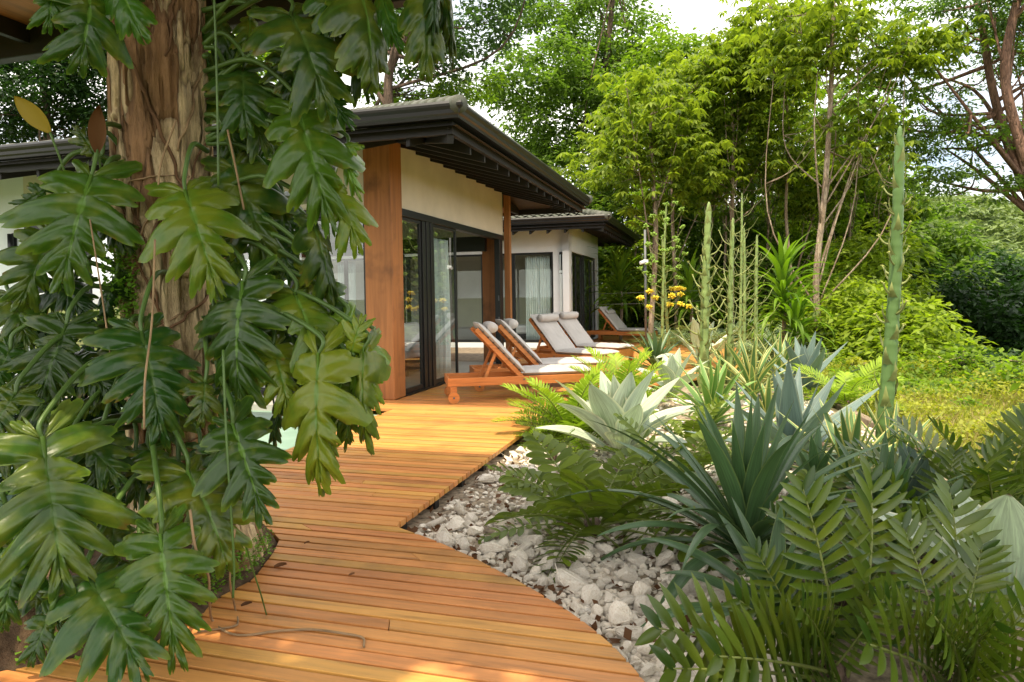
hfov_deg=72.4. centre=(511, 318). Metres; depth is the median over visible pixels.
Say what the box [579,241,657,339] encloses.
dracaena
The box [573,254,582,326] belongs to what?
sliding door
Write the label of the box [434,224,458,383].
glass door
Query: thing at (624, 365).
cycad
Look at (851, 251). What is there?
bush
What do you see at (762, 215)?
bush
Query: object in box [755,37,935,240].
young tree
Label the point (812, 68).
young tree
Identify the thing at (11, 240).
wall lamp
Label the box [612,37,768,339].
young tree
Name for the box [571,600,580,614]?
white stone
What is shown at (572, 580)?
white stone
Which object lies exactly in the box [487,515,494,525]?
white stone
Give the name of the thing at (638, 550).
white stone
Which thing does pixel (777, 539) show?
agave
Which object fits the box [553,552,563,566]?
white stone
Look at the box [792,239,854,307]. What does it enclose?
dracaena
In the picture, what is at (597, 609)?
white stone
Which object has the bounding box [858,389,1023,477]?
dry grass
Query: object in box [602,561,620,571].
white stone
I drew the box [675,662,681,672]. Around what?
white stone
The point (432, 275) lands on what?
folded door
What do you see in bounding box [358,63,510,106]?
tree
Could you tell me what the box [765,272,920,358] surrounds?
bush
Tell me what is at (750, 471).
agave
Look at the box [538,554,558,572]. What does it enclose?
white stone
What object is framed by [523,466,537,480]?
white stone
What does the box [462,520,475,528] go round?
white stone
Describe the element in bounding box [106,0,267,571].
tree
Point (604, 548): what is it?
white stone
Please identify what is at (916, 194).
dense tree
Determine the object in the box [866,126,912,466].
flower stalk
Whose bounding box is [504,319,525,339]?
bed
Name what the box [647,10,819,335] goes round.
young tree
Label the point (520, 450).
white stone
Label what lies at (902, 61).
young tree
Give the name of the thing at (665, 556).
white stone
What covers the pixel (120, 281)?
fern
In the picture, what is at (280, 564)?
dry leaf
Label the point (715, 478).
white stone
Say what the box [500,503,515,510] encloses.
white stone
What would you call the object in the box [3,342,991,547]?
ground
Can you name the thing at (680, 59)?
young tree
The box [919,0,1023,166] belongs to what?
rain tree
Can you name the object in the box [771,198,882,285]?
bush
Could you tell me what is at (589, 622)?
white stone
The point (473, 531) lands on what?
white stone
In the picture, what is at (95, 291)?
glass door
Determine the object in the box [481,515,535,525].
white stone
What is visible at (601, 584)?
white stone
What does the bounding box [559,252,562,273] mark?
wall lamp
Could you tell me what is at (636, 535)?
white stone
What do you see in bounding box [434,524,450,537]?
white stone
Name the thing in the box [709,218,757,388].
flower stalk
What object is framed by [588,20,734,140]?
tree
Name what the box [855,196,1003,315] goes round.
dense tree
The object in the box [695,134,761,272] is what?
young tree
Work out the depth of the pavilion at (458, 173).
11.57 m
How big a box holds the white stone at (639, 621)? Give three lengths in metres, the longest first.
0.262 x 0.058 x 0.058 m
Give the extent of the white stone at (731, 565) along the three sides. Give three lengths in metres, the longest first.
0.562 x 0.237 x 0.079 m
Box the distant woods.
[241,191,1023,300]
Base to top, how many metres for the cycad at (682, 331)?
1.438 m
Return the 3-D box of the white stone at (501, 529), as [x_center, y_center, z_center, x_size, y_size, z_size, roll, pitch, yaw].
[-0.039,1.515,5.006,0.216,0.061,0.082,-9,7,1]
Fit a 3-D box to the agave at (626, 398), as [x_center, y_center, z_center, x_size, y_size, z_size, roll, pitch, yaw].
[1.202,0.956,7.097,1.647,0.917,1.679,1,2,41]
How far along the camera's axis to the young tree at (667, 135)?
20.94 m
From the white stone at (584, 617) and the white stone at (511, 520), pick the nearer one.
the white stone at (584, 617)
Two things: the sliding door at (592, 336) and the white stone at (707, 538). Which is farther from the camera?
the sliding door at (592, 336)
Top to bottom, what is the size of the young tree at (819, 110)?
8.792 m
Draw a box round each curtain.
[338,262,355,304]
[434,238,450,374]
[525,255,550,339]
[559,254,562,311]
[580,261,586,331]
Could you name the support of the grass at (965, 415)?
on the ground at (690, 384)
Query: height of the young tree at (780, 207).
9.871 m
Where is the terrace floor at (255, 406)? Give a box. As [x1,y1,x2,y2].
[61,395,276,410]
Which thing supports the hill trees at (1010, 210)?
on the hill
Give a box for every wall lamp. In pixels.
[7,233,16,247]
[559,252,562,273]
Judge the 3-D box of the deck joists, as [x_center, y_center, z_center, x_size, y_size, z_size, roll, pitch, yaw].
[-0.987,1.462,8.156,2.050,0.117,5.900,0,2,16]
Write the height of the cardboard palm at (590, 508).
0.932 m
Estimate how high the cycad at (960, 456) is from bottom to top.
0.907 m
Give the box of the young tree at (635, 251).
[593,109,670,269]
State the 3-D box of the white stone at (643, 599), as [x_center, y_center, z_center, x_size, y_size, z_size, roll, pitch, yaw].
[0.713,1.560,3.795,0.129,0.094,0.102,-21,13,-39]
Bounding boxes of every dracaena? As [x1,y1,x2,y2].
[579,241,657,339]
[658,240,733,342]
[735,229,834,346]
[748,273,836,359]
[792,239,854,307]
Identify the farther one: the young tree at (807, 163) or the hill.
the hill
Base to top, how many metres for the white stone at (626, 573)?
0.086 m
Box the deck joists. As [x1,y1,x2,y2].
[400,439,519,529]
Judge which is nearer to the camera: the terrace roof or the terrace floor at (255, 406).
the terrace roof
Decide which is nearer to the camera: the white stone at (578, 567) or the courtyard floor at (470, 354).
the white stone at (578, 567)
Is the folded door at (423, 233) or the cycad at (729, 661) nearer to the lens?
the cycad at (729, 661)
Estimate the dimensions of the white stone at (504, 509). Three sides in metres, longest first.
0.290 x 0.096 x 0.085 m
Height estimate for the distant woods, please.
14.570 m
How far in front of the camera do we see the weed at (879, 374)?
13.04 m
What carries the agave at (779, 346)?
on the ground at (690, 384)
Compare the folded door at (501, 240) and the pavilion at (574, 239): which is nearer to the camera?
the folded door at (501, 240)
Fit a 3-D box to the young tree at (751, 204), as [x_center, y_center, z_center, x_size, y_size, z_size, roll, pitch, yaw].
[9.876,-5.596,28.697,8.050,12.756,5.228,-1,2,0]
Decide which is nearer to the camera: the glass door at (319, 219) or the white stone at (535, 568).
the white stone at (535, 568)
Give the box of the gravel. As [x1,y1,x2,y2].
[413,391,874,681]
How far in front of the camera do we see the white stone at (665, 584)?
4.08 m
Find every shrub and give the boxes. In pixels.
[0,312,101,496]
[60,345,125,482]
[109,423,125,505]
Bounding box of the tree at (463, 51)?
[268,0,542,104]
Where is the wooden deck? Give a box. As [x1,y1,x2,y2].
[0,335,741,681]
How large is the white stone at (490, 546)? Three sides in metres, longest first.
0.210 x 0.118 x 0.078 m
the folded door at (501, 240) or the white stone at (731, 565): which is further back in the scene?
the folded door at (501, 240)
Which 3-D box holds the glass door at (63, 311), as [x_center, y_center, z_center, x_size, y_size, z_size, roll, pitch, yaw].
[-8.337,-0.169,12.902,1.397,2.866,0.045,0,2,16]
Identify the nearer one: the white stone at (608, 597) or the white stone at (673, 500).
the white stone at (608, 597)
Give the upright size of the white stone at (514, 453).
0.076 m
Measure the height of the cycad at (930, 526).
0.719 m
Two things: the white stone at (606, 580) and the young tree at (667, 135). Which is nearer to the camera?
the white stone at (606, 580)
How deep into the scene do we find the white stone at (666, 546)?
4.52 m
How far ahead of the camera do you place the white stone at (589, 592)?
3.88 m
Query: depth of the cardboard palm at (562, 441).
7.22 m
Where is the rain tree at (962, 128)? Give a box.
[813,0,1023,211]
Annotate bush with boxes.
[583,187,652,329]
[591,273,656,338]
[598,213,690,327]
[623,173,723,245]
[641,190,735,279]
[641,262,735,338]
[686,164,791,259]
[686,201,788,302]
[696,266,769,342]
[727,254,806,340]
[735,191,826,290]
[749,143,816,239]
[751,275,835,344]
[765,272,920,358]
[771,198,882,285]
[802,216,945,320]
[804,176,920,247]
[821,295,985,372]
[909,263,1023,352]
[923,344,989,358]
[931,340,997,378]
[939,325,997,356]
[942,344,1018,377]
[985,350,1022,377]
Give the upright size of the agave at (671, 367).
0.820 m
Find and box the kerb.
[826,397,935,451]
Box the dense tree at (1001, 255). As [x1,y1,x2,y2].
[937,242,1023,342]
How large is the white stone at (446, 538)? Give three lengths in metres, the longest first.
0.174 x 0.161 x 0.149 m
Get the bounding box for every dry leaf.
[241,601,251,605]
[274,562,286,567]
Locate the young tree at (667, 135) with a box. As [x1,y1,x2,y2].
[555,64,736,342]
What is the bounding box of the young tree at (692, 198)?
[623,81,817,260]
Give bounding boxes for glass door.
[34,251,86,348]
[87,238,119,349]
[290,217,365,382]
[402,217,423,393]
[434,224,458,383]
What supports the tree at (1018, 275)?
on the ground at (690, 384)
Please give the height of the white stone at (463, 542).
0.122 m
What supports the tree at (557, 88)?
on the ground at (690, 384)
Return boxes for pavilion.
[0,94,592,399]
[249,208,640,347]
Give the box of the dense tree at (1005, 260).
[976,252,1023,296]
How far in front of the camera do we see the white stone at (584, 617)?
3.63 m
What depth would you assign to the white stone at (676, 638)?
3.35 m
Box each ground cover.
[11,631,108,664]
[194,527,275,604]
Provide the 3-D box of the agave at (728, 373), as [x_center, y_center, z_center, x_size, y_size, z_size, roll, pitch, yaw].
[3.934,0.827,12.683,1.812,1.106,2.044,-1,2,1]
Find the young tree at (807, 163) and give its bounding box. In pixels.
[713,0,853,292]
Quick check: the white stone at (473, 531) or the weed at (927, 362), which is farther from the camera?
the weed at (927, 362)
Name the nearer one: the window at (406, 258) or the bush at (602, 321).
the window at (406, 258)
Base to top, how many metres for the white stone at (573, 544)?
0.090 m
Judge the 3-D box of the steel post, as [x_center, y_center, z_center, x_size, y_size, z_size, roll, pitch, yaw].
[3.749,-0.725,19.904,0.277,3.599,0.156,-2,2,-29]
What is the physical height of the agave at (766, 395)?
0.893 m
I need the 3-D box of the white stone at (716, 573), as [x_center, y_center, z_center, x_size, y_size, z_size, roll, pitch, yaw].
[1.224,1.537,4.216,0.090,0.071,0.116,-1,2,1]
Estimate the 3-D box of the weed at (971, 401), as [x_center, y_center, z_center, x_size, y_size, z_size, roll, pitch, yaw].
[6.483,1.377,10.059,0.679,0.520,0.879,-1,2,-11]
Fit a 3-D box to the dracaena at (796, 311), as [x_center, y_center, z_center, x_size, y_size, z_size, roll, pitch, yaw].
[6.805,0.042,17.098,2.205,2.428,2.088,-1,2,0]
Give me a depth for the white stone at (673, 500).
5.50 m
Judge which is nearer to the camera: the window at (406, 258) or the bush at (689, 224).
the window at (406, 258)
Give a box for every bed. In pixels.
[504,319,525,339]
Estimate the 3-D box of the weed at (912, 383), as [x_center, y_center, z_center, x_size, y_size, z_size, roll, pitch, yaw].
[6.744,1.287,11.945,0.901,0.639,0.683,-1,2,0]
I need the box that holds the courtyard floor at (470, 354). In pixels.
[451,347,536,361]
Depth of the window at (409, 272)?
23.07 m
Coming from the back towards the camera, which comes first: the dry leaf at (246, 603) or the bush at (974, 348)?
the bush at (974, 348)
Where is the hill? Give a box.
[695,196,1023,267]
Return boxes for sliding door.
[572,252,576,344]
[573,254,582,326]
[582,255,590,337]
[587,258,595,337]
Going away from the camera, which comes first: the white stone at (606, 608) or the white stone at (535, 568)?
the white stone at (606, 608)
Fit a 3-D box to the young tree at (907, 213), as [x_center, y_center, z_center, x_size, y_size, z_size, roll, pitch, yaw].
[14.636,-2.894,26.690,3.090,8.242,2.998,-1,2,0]
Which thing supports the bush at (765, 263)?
on the ground at (690, 384)
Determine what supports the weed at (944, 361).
on the ground at (690, 384)
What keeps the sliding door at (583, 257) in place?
in the pavilion at (574, 239)
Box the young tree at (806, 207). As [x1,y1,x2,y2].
[758,143,908,281]
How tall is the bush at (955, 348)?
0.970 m
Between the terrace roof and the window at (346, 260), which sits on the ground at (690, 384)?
the terrace roof
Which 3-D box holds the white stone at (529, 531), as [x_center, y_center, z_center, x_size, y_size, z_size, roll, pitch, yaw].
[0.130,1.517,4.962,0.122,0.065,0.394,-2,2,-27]
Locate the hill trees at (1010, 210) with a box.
[695,189,1023,264]
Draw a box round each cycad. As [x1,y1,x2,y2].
[491,362,606,451]
[557,346,689,413]
[624,319,719,348]
[634,452,919,681]
[688,312,765,354]
[732,498,982,643]
[734,317,839,360]
[792,355,906,410]
[821,432,1023,574]
[856,472,1023,681]
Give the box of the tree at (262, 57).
[102,34,283,123]
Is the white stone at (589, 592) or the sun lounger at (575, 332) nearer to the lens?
the white stone at (589, 592)
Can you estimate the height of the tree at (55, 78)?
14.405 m
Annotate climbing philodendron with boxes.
[0,0,456,681]
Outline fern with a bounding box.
[99,242,140,323]
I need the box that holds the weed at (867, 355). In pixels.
[859,349,882,359]
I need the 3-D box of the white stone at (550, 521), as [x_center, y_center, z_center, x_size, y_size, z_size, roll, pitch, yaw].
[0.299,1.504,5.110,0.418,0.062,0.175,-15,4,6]
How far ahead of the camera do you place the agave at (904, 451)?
5.05 m
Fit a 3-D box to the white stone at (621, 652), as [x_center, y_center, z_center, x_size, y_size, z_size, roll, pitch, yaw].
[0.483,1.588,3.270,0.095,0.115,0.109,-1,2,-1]
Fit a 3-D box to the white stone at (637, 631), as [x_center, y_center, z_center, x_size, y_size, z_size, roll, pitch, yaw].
[0.548,1.552,3.474,0.268,0.086,0.152,13,-24,-15]
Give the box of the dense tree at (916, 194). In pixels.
[826,163,955,266]
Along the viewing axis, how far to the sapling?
9.68 m
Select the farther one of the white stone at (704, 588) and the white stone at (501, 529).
the white stone at (501, 529)
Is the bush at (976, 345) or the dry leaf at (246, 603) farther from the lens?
the bush at (976, 345)
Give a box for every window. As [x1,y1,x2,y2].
[331,259,345,298]
[345,258,362,300]
[405,257,408,322]
[408,256,418,341]
[448,254,482,341]
[503,253,513,341]
[513,252,553,342]
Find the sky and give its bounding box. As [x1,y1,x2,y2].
[0,0,1023,283]
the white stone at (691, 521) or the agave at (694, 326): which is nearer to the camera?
the white stone at (691, 521)
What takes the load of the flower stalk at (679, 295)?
on the ground at (690, 384)
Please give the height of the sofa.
1.020 m
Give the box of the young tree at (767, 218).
[725,106,811,294]
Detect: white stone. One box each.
[425,515,444,527]
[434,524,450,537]
[435,531,455,548]
[446,515,464,531]
[454,499,465,514]
[455,537,469,551]
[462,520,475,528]
[466,512,477,522]
[467,526,482,536]
[477,474,494,482]
[478,541,507,553]
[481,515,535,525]
[482,511,489,519]
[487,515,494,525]
[493,567,503,571]
[495,507,508,514]
[496,518,514,526]
[496,525,515,531]
[498,536,510,550]
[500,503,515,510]
[504,455,512,462]
[505,464,518,470]
[507,534,528,540]
[509,451,518,455]
[509,549,526,560]
[512,556,527,573]
[515,526,534,534]
[516,446,525,453]
[519,540,532,550]
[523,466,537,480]
[524,500,534,504]
[525,548,534,558]
[526,534,544,545]
[530,565,540,572]
[533,520,556,529]
[535,577,548,588]
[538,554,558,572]
[540,549,547,556]
[546,547,560,554]
[546,594,555,601]
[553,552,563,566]
[554,560,601,592]
[565,548,592,562]
[568,560,590,579]
[569,540,578,549]
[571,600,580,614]
[578,614,591,621]
[579,537,592,547]
[581,583,600,605]
[585,619,597,626]
[587,537,597,544]
[591,604,602,615]
[596,543,612,556]
[596,580,605,590]
[601,576,613,584]
[601,591,619,602]
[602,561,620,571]
[603,603,611,615]
[608,600,633,625]
[611,527,621,536]
[611,625,645,640]
[612,566,637,582]
[612,645,626,659]
[618,591,631,598]
[619,595,634,604]
[621,640,636,654]
[623,552,647,567]
[625,527,648,541]
[630,545,642,553]
[631,576,652,596]
[632,659,642,666]
[633,595,653,615]
[633,618,644,625]
[637,642,665,657]
[638,663,662,677]
[640,532,663,551]
[643,621,653,631]
[655,549,675,566]
[656,594,665,601]
[657,531,665,535]
[658,582,667,587]
[662,544,677,552]
[662,600,680,608]
[663,497,678,504]
[673,636,695,651]
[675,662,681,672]
[677,510,697,521]
[682,586,690,594]
[684,520,696,527]
[685,578,695,592]
[687,558,708,571]
[692,666,708,681]
[701,583,707,592]
[703,536,713,551]
[707,547,726,557]
[707,570,724,578]
[707,591,725,602]
[712,476,719,486]
[723,555,743,576]
[765,644,781,664]
[769,663,783,671]
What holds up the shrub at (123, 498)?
on the ground at (690, 384)
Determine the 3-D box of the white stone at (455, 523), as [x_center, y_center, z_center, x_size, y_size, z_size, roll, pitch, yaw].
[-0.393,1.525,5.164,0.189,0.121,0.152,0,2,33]
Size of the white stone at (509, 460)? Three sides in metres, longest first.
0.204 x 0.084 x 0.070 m
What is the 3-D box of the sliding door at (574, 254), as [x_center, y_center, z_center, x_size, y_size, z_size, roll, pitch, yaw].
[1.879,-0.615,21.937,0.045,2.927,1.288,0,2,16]
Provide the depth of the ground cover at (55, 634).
3.09 m
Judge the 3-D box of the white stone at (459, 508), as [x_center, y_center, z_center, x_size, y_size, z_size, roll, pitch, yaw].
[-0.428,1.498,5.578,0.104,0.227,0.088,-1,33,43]
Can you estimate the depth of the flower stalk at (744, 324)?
13.97 m
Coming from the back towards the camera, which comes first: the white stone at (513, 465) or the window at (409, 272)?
the window at (409, 272)
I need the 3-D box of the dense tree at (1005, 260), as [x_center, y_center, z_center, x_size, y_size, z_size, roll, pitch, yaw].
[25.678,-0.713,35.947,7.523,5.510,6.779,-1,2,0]
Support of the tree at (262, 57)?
on the ground at (690, 384)
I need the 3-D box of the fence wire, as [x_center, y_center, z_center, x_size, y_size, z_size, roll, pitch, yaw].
[4.903,-0.653,21.131,4.711,0.407,1.768,-1,2,-12]
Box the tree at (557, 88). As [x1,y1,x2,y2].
[471,0,673,295]
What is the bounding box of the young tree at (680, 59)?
[659,51,714,236]
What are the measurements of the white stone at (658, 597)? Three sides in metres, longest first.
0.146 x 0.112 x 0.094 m
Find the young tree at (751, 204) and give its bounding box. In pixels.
[655,36,826,260]
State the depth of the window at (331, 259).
23.72 m
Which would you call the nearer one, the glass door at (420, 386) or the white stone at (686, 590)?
the white stone at (686, 590)
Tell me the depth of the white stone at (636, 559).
4.38 m
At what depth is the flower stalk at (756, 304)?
13.97 m
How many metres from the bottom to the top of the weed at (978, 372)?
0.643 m
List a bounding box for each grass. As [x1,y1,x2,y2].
[817,359,1023,491]
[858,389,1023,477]
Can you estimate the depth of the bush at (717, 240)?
28.05 m
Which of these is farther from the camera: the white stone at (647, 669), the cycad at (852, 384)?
the cycad at (852, 384)
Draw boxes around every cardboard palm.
[478,431,729,582]
[519,428,577,460]
[596,413,731,504]
[650,394,745,456]
[723,455,890,559]
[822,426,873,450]
[839,402,1023,536]
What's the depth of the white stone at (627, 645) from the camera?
3.35 m
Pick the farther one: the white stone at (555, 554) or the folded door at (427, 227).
the folded door at (427, 227)
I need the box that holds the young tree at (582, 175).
[549,100,666,214]
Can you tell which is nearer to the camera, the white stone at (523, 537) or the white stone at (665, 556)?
the white stone at (665, 556)
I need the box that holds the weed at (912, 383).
[898,376,924,392]
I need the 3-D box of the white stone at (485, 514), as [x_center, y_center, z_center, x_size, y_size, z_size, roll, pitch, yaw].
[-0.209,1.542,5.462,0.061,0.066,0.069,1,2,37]
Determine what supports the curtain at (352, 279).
hanging from the pavilion at (574, 239)
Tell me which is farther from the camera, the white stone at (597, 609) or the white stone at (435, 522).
the white stone at (435, 522)
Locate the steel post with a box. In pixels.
[639,230,647,346]
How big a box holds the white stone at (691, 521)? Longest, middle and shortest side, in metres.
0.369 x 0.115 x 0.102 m
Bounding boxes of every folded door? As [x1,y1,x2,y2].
[421,221,428,387]
[425,222,432,386]
[429,223,436,385]
[494,240,501,363]
[501,240,503,345]
[501,242,502,344]
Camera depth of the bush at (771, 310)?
22.77 m
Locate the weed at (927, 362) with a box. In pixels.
[898,358,936,376]
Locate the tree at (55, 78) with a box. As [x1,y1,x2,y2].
[0,50,107,144]
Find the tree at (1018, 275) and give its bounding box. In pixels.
[979,253,1023,338]
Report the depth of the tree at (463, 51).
26.86 m
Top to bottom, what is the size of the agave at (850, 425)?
0.812 m
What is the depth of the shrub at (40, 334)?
6.20 m
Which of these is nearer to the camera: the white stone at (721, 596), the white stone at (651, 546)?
the white stone at (721, 596)
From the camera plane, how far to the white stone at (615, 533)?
4.85 m
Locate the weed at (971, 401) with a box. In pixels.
[949,395,993,410]
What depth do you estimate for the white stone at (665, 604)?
3.72 m
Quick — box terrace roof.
[0,0,404,63]
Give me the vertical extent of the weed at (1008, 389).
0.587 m
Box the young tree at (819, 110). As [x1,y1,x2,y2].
[796,97,895,273]
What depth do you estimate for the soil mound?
3.19 m
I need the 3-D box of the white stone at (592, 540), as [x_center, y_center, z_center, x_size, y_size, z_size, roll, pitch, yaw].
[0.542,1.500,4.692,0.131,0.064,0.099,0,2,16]
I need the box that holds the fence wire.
[591,290,709,304]
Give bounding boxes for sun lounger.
[444,321,590,403]
[469,318,604,391]
[514,313,619,370]
[539,311,633,360]
[587,306,657,340]
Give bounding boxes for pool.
[0,408,375,500]
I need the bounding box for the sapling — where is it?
[985,348,1023,392]
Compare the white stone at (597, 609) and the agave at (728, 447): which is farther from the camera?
the agave at (728, 447)
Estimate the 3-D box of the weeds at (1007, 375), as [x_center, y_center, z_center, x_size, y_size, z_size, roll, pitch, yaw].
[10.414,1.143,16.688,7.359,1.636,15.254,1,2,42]
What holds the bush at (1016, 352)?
on the ground at (690, 384)
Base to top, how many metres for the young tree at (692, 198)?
10.141 m
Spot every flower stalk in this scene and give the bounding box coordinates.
[636,201,687,349]
[642,234,692,350]
[676,202,726,392]
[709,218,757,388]
[719,185,762,366]
[726,229,767,375]
[736,236,779,370]
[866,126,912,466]
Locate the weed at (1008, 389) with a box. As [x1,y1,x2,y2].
[986,380,1023,402]
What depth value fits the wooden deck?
3.77 m
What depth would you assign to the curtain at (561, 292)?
21.48 m
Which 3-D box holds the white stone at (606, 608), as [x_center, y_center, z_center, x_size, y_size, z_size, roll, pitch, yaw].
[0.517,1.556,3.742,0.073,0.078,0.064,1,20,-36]
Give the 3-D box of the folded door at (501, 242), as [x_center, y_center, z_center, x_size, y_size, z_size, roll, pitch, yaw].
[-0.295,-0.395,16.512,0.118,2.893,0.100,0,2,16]
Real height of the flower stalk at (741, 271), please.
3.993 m
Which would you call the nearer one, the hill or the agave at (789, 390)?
the agave at (789, 390)
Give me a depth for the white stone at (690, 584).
4.04 m
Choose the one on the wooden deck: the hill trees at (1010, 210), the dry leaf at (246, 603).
the dry leaf at (246, 603)
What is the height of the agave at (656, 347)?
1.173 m
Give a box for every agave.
[536,369,694,456]
[555,383,955,642]
[622,328,692,368]
[636,347,708,395]
[640,496,926,664]
[649,355,776,429]
[656,317,742,365]
[686,338,770,390]
[686,359,918,462]
[689,335,822,399]
[711,420,772,463]
[718,370,824,422]
[737,327,837,382]
[757,331,859,391]
[774,423,860,488]
[778,398,942,487]
[801,430,970,567]
[825,398,966,465]
[845,435,1005,506]
[873,484,1023,627]
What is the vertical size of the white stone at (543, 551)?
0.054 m
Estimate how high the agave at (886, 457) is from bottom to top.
0.838 m
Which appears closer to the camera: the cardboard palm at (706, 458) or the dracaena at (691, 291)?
the cardboard palm at (706, 458)
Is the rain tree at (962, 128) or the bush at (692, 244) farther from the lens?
the bush at (692, 244)
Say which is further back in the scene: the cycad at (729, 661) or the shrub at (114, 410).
the shrub at (114, 410)
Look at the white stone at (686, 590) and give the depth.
4.01 m
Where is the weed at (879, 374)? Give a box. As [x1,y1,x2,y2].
[863,370,880,381]
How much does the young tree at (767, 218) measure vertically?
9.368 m
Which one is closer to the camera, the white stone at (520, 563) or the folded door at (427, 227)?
the white stone at (520, 563)
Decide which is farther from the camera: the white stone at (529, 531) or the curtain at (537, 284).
the curtain at (537, 284)
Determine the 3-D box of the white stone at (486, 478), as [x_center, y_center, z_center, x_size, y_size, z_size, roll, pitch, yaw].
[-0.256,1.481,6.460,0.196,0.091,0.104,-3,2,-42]
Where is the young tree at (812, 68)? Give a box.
[793,56,852,214]
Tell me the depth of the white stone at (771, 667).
3.13 m
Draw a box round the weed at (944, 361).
[928,355,964,367]
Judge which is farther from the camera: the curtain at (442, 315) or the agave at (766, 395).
the curtain at (442, 315)
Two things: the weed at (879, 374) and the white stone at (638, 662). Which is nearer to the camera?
the white stone at (638, 662)
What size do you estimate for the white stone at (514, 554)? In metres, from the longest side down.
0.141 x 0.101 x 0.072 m
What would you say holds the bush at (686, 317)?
on the ground at (690, 384)
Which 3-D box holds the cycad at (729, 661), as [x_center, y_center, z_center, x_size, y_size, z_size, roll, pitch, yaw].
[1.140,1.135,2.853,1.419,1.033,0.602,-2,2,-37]
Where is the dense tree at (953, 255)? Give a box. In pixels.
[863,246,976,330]
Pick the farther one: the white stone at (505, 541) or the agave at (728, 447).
the agave at (728, 447)
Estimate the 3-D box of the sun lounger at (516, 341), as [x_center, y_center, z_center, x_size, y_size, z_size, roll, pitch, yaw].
[0.432,0.593,12.352,2.315,1.208,0.878,-1,2,-10]
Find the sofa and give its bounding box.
[404,322,419,376]
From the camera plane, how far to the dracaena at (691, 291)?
22.35 m
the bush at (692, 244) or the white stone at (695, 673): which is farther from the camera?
the bush at (692, 244)
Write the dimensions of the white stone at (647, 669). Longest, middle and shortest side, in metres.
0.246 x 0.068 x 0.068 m
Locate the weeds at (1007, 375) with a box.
[827,339,1023,398]
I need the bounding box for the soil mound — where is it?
[0,524,276,670]
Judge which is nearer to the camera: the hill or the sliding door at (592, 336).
the sliding door at (592, 336)
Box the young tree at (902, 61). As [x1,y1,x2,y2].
[733,0,996,337]
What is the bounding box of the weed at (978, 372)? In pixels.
[952,368,1002,386]
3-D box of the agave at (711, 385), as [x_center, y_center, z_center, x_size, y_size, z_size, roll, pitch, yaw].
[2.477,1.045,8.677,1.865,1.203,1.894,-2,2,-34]
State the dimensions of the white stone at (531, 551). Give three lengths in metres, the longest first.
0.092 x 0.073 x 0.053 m
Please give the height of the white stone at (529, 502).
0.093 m
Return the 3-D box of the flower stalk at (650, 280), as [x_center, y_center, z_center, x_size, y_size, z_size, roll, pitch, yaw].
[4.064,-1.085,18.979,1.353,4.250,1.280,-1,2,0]
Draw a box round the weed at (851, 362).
[826,356,871,370]
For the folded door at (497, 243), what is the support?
in the pavilion at (458, 173)
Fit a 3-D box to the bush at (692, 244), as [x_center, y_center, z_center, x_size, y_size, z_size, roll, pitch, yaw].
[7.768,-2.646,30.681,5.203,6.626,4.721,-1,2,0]
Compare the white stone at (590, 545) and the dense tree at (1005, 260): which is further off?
the dense tree at (1005, 260)
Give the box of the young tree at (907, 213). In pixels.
[853,136,931,246]
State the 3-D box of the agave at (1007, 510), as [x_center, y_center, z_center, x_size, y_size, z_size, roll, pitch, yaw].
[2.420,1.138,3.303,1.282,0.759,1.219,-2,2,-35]
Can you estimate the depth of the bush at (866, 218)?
28.39 m
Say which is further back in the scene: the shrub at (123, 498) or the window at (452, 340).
the window at (452, 340)

